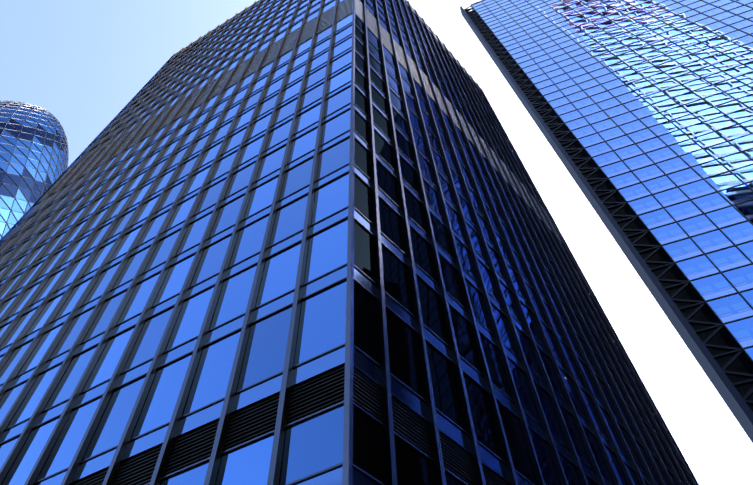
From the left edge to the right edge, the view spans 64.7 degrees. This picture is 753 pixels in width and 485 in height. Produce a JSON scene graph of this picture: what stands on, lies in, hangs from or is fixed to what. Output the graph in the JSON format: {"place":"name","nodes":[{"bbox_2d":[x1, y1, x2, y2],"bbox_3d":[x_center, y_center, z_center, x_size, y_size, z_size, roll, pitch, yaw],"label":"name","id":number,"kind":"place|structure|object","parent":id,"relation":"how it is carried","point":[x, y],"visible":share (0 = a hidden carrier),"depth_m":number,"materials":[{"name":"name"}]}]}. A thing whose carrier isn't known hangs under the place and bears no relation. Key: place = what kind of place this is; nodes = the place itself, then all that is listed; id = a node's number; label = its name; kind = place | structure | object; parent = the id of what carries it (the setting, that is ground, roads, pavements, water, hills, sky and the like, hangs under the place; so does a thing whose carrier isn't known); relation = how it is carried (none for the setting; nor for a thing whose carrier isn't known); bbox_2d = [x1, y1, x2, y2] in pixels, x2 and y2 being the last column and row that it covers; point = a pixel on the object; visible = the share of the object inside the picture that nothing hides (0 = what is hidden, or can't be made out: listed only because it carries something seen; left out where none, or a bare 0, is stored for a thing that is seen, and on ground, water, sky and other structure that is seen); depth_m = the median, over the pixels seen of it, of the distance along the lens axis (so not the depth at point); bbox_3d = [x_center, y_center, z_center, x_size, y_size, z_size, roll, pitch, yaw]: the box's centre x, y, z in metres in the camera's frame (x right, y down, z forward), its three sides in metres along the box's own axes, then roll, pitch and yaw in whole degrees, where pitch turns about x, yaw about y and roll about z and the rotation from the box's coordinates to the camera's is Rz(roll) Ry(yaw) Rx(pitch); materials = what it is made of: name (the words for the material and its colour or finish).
{"place":"outdoors","nodes":[
{"label":"outdoors","id":0,"kind":"place"},
{"bbox_2d":[0,101,67,238],"bbox_3d":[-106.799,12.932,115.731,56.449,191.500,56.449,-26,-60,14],"label":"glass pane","id":1,"kind":"structure","parent":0,"point":[5,212],"depth_m":152.36,"materials":[{"name":"blue glass"}]},
{"bbox_2d":[0,100,68,239],"bbox_3d":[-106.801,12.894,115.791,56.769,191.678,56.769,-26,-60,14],"label":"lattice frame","id":2,"kind":"object","parent":1,"relation":"attached to","point":[24,166],"visible":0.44,"depth_m":159.05,"materials":[{"name":"metal"}]},
{"bbox_2d":[0,0,698,484],"bbox_3d":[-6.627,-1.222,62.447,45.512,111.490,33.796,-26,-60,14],"label":"tower","id":3,"kind":"structure","parent":0,"point":[290,242],"depth_m":27.11,"materials":[{"name":"blue glass"}]},
{"bbox_2d":[0,0,752,484],"label":"sky","id":4,"kind":"structure","parent":0,"point":[81,62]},
{"label":"ground","id":5,"kind":"structure","parent":0,"visible":0},
{"bbox_2d":[460,0,752,442],"bbox_3d":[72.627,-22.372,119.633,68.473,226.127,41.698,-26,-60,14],"label":"slab tower","id":6,"kind":"structure","parent":5,"relation":"on","point":[640,112],"depth_m":103.61,"materials":[{"name":"blue glass"}]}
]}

